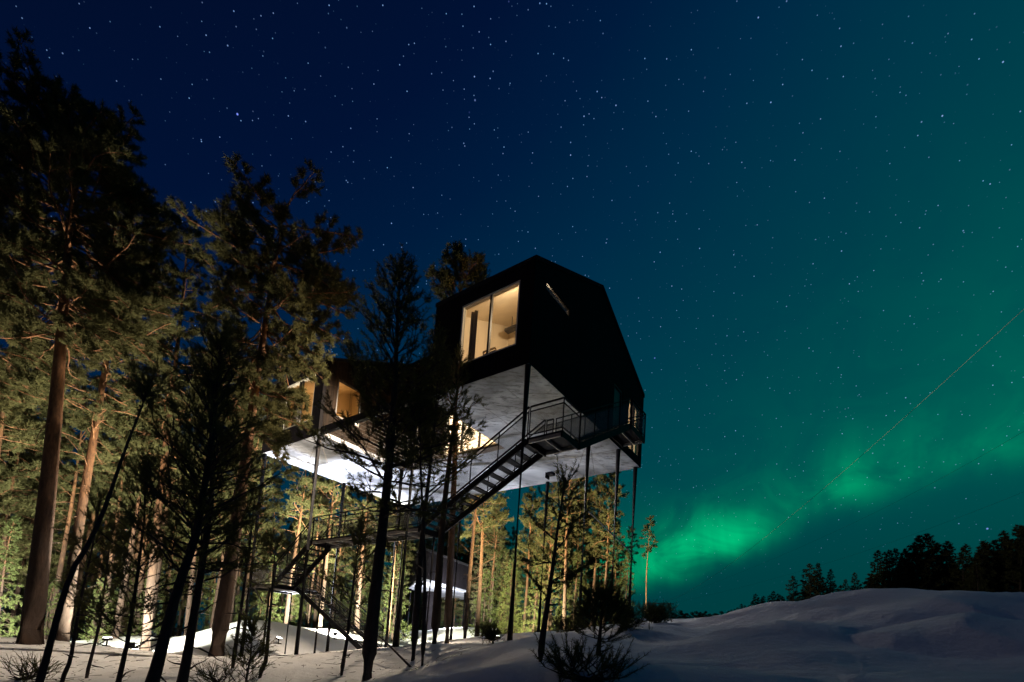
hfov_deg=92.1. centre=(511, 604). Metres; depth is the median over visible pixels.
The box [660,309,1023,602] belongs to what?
power cable
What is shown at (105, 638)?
floodlight
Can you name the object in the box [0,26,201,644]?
pine tree
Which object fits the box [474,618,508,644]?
shrub
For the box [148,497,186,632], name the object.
pine tree
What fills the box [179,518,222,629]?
pine tree
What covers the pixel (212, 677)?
shrub
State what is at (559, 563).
pine tree
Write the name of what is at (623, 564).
spruce tree
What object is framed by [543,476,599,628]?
pine tree
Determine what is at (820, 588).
spruce tree
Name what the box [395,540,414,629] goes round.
pine tree
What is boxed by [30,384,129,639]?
pine tree
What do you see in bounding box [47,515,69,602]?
pine tree
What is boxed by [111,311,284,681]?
pine sapling
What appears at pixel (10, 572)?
pine tree
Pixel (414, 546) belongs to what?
pine tree
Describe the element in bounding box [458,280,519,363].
window
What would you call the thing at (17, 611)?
pine tree
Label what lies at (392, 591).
pine tree
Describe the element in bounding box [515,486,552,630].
pine tree
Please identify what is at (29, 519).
pine tree
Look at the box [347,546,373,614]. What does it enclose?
pine tree
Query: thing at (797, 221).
sky
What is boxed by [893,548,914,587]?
spruce tree
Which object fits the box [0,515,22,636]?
spruce tree
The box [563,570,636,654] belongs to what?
shrub
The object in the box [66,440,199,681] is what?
pine sapling
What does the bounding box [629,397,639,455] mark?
window
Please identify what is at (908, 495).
power cable
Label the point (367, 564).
pine tree
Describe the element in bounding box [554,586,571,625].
spruce tree
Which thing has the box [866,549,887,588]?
spruce tree
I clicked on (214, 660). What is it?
twig litter
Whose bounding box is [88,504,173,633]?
spruce tree
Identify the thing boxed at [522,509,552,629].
pine tree
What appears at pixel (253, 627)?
shrub
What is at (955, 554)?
spruce tree
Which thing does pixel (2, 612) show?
spruce tree
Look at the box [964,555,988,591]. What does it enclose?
spruce tree
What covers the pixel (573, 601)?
spruce tree
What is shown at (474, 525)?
pine tree
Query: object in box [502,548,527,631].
spruce tree
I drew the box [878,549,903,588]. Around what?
spruce tree
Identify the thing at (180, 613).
pine tree
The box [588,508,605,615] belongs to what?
pine tree
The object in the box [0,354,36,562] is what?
pine tree
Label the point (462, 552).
pine tree
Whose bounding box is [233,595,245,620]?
spruce tree
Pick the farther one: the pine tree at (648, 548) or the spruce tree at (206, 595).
the spruce tree at (206, 595)
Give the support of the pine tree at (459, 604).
on the ground
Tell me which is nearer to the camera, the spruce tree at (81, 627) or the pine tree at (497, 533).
the spruce tree at (81, 627)
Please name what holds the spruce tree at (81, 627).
on the ground
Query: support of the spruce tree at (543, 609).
on the ground
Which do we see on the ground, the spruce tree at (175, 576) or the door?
the spruce tree at (175, 576)
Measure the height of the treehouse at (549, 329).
16.477 m
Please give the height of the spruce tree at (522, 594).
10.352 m
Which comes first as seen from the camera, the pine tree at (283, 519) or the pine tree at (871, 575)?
the pine tree at (283, 519)
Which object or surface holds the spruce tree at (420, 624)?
on the ground
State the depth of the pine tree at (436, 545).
72.86 m
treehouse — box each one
[240,254,644,654]
[406,548,468,629]
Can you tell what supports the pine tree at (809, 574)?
on the ground
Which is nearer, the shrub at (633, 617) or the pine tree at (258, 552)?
the shrub at (633, 617)
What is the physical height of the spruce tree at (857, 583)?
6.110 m
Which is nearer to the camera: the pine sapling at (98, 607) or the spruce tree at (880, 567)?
the pine sapling at (98, 607)
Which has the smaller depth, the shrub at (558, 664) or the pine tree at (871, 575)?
the shrub at (558, 664)
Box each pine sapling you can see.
[35,347,187,681]
[49,485,127,681]
[52,511,145,677]
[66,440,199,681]
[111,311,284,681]
[144,348,279,681]
[212,476,281,667]
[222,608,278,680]
[255,522,300,678]
[317,514,382,675]
[515,454,601,661]
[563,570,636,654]
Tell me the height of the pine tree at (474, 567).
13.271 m
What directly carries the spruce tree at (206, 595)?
on the ground
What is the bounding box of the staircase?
[251,397,645,655]
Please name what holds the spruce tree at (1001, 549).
on the ground
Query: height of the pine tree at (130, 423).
18.889 m
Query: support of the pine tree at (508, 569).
on the ground
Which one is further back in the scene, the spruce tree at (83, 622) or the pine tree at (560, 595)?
the spruce tree at (83, 622)
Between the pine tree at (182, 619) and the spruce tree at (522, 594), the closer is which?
the spruce tree at (522, 594)
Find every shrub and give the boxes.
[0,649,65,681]
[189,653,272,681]
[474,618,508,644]
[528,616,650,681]
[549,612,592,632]
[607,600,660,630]
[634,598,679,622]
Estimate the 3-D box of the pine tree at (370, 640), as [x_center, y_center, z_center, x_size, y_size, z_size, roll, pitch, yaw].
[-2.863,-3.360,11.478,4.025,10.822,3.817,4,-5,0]
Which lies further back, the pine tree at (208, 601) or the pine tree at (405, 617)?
the pine tree at (405, 617)
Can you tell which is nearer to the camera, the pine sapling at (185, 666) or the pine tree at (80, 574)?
the pine sapling at (185, 666)
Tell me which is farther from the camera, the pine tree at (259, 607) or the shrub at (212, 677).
the pine tree at (259, 607)
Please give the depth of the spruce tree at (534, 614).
34.27 m
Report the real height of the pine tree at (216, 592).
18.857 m
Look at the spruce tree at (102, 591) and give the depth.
54.35 m
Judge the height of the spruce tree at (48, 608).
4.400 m
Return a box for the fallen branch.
[359,619,411,666]
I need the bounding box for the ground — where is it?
[0,588,1023,681]
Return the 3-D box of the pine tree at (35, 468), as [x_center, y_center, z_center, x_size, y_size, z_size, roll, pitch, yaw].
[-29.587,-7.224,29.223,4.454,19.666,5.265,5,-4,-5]
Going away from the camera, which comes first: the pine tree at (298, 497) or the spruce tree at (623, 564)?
the pine tree at (298, 497)
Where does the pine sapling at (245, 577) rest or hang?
on the ground
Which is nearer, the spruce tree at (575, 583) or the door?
the door
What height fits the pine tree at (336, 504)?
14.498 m
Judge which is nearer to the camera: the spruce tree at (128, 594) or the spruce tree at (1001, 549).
the spruce tree at (128, 594)
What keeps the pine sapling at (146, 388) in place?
on the ground
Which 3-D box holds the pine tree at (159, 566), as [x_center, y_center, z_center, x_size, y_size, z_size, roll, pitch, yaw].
[-21.688,-7.040,30.484,5.126,18.595,4.296,2,-6,17]
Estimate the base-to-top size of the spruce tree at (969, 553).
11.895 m
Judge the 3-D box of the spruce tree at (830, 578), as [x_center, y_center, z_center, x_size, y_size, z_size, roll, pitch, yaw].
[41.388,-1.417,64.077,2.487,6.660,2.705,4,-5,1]
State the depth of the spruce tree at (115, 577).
47.13 m
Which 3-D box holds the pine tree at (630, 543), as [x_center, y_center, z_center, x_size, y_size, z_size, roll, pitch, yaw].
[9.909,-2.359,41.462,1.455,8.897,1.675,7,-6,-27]
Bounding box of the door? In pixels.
[614,384,621,406]
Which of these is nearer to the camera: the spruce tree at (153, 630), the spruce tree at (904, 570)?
the spruce tree at (153, 630)
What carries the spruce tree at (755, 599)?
on the ground
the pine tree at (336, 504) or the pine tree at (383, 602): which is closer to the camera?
the pine tree at (336, 504)
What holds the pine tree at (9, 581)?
on the ground
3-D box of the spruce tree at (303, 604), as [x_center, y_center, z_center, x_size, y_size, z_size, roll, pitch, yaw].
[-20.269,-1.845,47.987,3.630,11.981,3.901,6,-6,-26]
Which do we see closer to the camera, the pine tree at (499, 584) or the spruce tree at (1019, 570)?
the pine tree at (499, 584)
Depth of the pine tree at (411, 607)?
64.53 m
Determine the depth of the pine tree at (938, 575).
59.44 m
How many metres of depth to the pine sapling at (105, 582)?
10.94 m
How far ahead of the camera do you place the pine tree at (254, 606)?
62.99 m
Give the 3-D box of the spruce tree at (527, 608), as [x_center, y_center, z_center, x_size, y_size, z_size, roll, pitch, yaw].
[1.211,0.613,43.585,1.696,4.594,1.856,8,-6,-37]
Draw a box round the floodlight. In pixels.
[102,637,112,645]
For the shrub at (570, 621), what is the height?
1.036 m
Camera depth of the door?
21.17 m
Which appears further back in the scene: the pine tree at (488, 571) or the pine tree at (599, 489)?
the pine tree at (488, 571)
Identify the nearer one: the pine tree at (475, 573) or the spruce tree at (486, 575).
the spruce tree at (486, 575)
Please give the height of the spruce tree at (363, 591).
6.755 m
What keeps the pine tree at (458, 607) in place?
on the ground
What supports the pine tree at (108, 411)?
on the ground
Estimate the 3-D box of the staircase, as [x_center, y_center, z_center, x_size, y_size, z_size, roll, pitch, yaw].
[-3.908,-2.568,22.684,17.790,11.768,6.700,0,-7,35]
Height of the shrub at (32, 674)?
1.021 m
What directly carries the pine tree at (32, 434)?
on the ground
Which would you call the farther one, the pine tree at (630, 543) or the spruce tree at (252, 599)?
the spruce tree at (252, 599)
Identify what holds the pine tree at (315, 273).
on the ground
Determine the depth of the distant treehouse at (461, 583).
51.80 m
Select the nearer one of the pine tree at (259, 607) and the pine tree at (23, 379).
the pine tree at (23, 379)
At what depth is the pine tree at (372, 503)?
41.53 m
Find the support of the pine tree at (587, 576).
on the ground
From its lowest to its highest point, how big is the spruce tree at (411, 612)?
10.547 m
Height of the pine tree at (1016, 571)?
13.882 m
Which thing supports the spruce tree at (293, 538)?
on the ground
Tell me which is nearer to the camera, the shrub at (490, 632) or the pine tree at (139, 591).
the shrub at (490, 632)
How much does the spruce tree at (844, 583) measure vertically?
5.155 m
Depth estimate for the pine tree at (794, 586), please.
58.73 m
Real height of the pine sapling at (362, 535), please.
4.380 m
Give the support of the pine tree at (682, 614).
on the ground
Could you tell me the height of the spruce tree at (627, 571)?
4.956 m
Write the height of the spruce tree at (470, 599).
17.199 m
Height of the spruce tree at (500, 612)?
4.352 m
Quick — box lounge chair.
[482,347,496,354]
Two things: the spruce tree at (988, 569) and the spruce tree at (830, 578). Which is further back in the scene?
the spruce tree at (830, 578)
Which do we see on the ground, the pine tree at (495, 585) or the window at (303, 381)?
the pine tree at (495, 585)
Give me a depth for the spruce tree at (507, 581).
36.83 m
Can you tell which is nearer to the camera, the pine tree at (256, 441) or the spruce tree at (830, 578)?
the pine tree at (256, 441)
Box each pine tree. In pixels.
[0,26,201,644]
[0,149,89,452]
[0,303,85,584]
[0,332,65,618]
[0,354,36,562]
[0,357,36,503]
[0,408,76,636]
[0,410,41,596]
[0,453,30,635]
[0,502,26,622]
[1,361,88,621]
[4,520,29,635]
[10,426,69,587]
[13,539,24,636]
[20,207,181,641]
[28,500,66,580]
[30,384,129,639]
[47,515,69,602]
[56,380,135,640]
[59,472,116,627]
[67,461,131,638]
[71,434,120,639]
[73,396,157,638]
[91,209,232,650]
[93,341,189,638]
[121,406,183,636]
[122,495,168,635]
[124,355,204,634]
[125,419,184,635]
[146,443,199,600]
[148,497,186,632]
[158,510,180,621]
[163,529,211,636]
[164,152,362,656]
[174,560,196,635]
[175,425,230,634]
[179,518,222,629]
[181,426,236,614]
[191,405,272,627]
[202,522,221,625]
[203,553,215,629]
[207,464,259,532]
[215,380,271,622]
[237,504,272,611]
[239,416,286,620]
[248,590,260,616]
[249,483,291,619]
[250,552,272,619]
[252,531,274,617]
[272,519,294,618]
[278,517,303,571]
[279,464,331,623]
[294,488,340,627]
[295,243,471,681]
[301,474,339,627]
[307,477,360,627]
[312,556,332,623]
[325,503,355,625]
[332,548,358,624]
[333,486,380,608]
[341,510,373,604]
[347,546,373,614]
[364,499,378,608]
[364,549,386,606]
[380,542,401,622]
[380,572,388,628]
[385,540,416,605]
[385,541,411,629]
[388,502,400,642]
[393,539,419,602]
[394,381,468,665]
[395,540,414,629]
[399,321,471,660]
[401,552,413,625]
[406,538,432,630]
[406,589,421,625]
[414,341,487,643]
[418,239,490,643]
[420,530,437,611]
[441,522,465,623]
[441,546,459,621]
[452,527,465,619]
[453,598,463,627]
[456,529,480,599]
[457,553,473,626]
[458,495,495,637]
[460,490,513,636]
[463,525,493,625]
[469,531,492,622]
[473,517,500,616]
[476,496,509,626]
[479,514,509,621]
[481,569,495,620]
[486,540,504,617]
[493,526,509,611]
[493,560,507,620]
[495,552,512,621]
[503,526,523,614]
[507,533,525,614]
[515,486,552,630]
[521,529,538,625]
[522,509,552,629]
[531,482,571,630]
[542,526,563,620]
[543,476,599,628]
[544,482,583,619]
[559,479,600,606]
[559,548,577,612]
[570,492,596,579]
[576,530,597,623]
[577,474,620,626]
[583,565,596,595]
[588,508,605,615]
[589,472,628,623]
[590,539,614,622]
[604,519,627,594]
[622,526,640,566]
[639,515,657,605]
[676,612,685,618]
[785,576,801,600]
[799,563,820,600]
[862,573,878,587]
[902,535,942,589]
[911,533,951,589]
[918,542,951,590]
[968,541,1012,591]
[994,526,1023,591]
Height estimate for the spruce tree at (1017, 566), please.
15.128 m
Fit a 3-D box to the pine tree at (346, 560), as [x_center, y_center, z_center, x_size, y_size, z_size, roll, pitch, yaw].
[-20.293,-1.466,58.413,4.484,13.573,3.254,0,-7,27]
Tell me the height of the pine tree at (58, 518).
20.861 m
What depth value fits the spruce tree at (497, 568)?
46.74 m
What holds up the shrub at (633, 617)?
on the ground
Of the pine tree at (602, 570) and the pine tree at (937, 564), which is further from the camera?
the pine tree at (937, 564)
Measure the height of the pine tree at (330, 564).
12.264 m
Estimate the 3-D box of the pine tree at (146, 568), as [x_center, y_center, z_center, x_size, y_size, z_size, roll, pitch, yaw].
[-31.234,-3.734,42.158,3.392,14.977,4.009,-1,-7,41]
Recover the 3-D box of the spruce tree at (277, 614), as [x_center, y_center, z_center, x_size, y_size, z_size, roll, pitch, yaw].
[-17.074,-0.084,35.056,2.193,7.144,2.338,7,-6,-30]
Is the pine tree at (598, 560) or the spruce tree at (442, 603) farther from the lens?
the spruce tree at (442, 603)
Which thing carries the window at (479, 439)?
in the treehouse at (549, 329)
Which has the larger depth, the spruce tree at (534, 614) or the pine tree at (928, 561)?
the pine tree at (928, 561)
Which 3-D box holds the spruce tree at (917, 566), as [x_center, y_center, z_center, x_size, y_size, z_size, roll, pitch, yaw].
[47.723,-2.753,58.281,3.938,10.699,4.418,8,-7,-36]
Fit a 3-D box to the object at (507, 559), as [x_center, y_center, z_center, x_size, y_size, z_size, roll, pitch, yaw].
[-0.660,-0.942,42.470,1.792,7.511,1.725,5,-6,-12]
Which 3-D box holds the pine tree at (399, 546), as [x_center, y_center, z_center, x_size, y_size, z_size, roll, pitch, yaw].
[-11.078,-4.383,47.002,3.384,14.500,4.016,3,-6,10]
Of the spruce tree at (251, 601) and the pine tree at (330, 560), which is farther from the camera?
the spruce tree at (251, 601)
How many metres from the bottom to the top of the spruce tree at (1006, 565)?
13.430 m
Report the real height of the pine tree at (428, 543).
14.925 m
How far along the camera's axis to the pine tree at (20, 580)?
33.90 m
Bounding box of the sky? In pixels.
[0,0,1023,630]
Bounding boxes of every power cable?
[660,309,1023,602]
[660,431,1023,603]
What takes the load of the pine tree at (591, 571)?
on the ground
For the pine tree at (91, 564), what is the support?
on the ground
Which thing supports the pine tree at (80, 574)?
on the ground
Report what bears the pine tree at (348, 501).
on the ground
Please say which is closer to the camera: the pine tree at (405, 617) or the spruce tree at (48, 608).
the spruce tree at (48, 608)
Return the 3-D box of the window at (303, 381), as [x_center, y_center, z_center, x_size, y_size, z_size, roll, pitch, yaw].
[-9.949,-9.471,23.191,2.394,2.234,0.100,0,-7,35]
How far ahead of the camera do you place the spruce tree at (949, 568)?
60.30 m
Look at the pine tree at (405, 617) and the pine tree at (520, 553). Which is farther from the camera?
the pine tree at (405, 617)
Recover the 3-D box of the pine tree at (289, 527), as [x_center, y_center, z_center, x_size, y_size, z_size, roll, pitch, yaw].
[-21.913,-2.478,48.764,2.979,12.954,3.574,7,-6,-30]
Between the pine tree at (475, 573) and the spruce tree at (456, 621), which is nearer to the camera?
the pine tree at (475, 573)
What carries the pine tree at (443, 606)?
on the ground
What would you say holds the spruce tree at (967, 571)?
on the ground
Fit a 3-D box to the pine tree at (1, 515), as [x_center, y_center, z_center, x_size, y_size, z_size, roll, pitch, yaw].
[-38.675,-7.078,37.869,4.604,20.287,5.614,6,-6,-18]
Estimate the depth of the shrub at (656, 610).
17.39 m
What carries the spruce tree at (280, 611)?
on the ground
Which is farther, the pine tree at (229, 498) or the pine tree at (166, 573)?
the pine tree at (166, 573)
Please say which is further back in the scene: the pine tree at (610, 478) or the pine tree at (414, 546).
the pine tree at (414, 546)
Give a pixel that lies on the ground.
(890, 635)
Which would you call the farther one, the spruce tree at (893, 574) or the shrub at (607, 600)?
the spruce tree at (893, 574)
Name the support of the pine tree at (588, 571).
on the ground
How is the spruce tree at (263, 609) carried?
on the ground
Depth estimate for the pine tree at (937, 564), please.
62.51 m
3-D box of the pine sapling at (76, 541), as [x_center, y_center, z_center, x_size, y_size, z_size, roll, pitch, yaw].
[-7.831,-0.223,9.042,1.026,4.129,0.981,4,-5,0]
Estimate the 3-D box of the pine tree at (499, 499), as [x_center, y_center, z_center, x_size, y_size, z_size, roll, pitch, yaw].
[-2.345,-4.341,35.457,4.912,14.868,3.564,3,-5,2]
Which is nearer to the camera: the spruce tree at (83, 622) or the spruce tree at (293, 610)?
the spruce tree at (293, 610)
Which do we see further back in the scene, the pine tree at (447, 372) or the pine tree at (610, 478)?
the pine tree at (610, 478)
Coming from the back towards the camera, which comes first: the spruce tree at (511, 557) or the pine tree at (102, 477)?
the spruce tree at (511, 557)
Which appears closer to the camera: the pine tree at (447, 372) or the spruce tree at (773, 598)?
the pine tree at (447, 372)
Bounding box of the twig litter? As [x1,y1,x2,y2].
[0,636,469,681]
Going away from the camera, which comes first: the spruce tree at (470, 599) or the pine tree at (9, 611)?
the pine tree at (9, 611)
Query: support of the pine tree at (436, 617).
on the ground
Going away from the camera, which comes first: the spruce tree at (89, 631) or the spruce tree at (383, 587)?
the spruce tree at (89, 631)
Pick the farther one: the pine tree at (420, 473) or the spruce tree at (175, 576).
the spruce tree at (175, 576)
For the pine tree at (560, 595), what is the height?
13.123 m
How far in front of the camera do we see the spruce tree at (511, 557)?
80.07 m
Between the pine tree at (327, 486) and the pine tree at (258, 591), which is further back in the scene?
the pine tree at (258, 591)
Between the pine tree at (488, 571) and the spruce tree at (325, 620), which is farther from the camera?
the pine tree at (488, 571)
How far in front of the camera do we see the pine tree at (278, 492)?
43.26 m
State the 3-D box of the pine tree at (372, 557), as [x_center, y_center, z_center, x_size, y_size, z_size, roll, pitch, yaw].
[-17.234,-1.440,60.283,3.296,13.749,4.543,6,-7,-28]
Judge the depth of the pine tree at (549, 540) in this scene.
34.28 m
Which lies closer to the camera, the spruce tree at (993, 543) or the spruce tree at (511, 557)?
the spruce tree at (993, 543)
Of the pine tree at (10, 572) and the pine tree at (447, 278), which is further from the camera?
the pine tree at (10, 572)
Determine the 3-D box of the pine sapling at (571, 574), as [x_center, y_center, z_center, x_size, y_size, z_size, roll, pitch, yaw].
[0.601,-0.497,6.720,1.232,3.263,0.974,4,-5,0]
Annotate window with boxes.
[283,375,315,429]
[335,379,361,426]
[444,422,487,452]
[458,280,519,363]
[546,283,568,315]
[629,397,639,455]
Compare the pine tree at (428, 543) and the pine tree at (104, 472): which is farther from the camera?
the pine tree at (428, 543)
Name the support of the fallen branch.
on the ground
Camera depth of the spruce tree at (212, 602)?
36.27 m
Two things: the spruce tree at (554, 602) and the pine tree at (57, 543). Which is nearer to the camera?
the spruce tree at (554, 602)
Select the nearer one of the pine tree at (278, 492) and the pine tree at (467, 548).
the pine tree at (278, 492)
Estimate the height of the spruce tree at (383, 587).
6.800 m
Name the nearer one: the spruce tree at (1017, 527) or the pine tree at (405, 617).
the spruce tree at (1017, 527)
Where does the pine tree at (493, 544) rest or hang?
on the ground
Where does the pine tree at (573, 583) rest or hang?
on the ground
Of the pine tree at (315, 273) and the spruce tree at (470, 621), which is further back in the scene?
the spruce tree at (470, 621)
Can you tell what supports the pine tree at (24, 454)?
on the ground
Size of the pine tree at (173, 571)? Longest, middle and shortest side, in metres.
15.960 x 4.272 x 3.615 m
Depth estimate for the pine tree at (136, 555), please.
40.45 m
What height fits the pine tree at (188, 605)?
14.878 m
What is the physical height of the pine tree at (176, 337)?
24.470 m
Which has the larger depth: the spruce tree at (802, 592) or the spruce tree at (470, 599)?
the spruce tree at (470, 599)
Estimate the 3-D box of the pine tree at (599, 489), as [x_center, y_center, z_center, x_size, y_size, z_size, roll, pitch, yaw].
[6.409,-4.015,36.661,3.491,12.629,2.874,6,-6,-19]
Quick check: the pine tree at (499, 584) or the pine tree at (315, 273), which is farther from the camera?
the pine tree at (499, 584)
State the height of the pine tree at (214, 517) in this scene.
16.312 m
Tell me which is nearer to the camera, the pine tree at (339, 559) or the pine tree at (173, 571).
the pine tree at (173, 571)
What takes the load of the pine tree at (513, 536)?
on the ground
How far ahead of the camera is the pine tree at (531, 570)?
45.62 m
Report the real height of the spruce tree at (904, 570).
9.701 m
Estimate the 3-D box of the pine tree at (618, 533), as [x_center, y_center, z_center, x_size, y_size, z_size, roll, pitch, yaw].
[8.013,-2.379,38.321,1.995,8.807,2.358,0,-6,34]
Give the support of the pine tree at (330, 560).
on the ground
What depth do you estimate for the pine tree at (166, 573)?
51.78 m
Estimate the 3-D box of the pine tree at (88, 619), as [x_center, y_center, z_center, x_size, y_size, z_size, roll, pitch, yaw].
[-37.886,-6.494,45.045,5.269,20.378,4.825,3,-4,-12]
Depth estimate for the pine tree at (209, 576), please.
45.69 m
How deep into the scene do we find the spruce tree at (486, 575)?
41.61 m
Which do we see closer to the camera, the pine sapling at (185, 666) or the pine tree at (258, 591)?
the pine sapling at (185, 666)
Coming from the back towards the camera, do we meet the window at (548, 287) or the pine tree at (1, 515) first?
the pine tree at (1, 515)
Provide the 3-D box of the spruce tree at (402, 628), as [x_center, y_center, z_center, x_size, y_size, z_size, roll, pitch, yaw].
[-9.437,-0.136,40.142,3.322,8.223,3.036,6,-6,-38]
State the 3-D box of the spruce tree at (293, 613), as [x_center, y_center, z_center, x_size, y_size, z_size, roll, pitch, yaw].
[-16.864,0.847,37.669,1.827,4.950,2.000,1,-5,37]
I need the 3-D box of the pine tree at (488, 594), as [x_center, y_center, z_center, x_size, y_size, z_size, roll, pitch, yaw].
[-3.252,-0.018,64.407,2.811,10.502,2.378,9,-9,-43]
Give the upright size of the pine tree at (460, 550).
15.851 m
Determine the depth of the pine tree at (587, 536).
36.26 m
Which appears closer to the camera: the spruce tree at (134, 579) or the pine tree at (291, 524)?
the spruce tree at (134, 579)
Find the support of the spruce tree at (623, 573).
on the ground
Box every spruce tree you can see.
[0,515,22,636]
[0,558,28,637]
[0,592,8,636]
[44,579,59,638]
[46,477,100,636]
[71,516,101,639]
[71,589,88,640]
[79,577,112,642]
[81,541,114,638]
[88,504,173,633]
[90,526,137,639]
[105,563,139,636]
[131,576,164,635]
[157,575,180,634]
[180,577,211,631]
[204,583,216,628]
[207,512,259,625]
[233,573,256,618]
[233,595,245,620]
[253,592,265,618]
[258,554,282,622]
[265,593,290,621]
[271,515,304,626]
[282,594,299,625]
[289,594,297,625]
[294,547,312,627]
[295,582,317,627]
[316,514,353,629]
[355,563,370,613]
[379,554,411,641]
[379,571,389,628]
[401,570,413,628]
[405,594,422,630]
[421,542,446,628]
[442,540,470,627]
[453,539,477,625]
[454,536,486,627]
[469,569,496,634]
[480,547,512,623]
[481,526,515,624]
[494,593,506,633]
[497,561,523,632]
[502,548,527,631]
[503,572,522,633]
[516,542,538,626]
[517,587,532,632]
[519,558,544,632]
[529,553,563,631]
[535,571,554,630]
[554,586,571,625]
[562,548,585,620]
[566,582,584,629]
[613,540,629,589]
[614,563,628,596]
[619,552,635,623]
[752,594,757,604]
[770,591,776,601]
[799,582,809,599]
[808,563,824,597]
[822,569,836,594]
[841,579,849,590]
[848,572,861,590]
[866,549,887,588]
[875,551,888,588]
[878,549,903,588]
[884,548,909,587]
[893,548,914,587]
[896,549,913,587]
[903,537,932,589]
[930,540,962,590]
[936,543,961,590]
[947,547,975,590]
[956,544,979,590]
[962,540,997,591]
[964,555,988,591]
[980,540,1011,591]
[989,530,1018,591]
[989,535,1023,591]
[1006,524,1023,591]
[1009,532,1023,591]
[1011,537,1023,589]
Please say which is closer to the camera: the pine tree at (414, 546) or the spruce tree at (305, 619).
the spruce tree at (305, 619)
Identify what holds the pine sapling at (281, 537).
on the ground
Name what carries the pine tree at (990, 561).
on the ground
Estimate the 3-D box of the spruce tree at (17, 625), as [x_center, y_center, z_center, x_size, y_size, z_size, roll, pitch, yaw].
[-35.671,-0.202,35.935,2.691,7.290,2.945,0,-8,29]
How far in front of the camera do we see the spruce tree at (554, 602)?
35.51 m
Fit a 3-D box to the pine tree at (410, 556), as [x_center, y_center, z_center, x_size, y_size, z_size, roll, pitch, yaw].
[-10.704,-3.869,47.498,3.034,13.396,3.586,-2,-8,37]
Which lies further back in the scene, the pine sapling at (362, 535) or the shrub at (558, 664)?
the pine sapling at (362, 535)
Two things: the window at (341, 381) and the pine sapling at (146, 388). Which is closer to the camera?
the pine sapling at (146, 388)

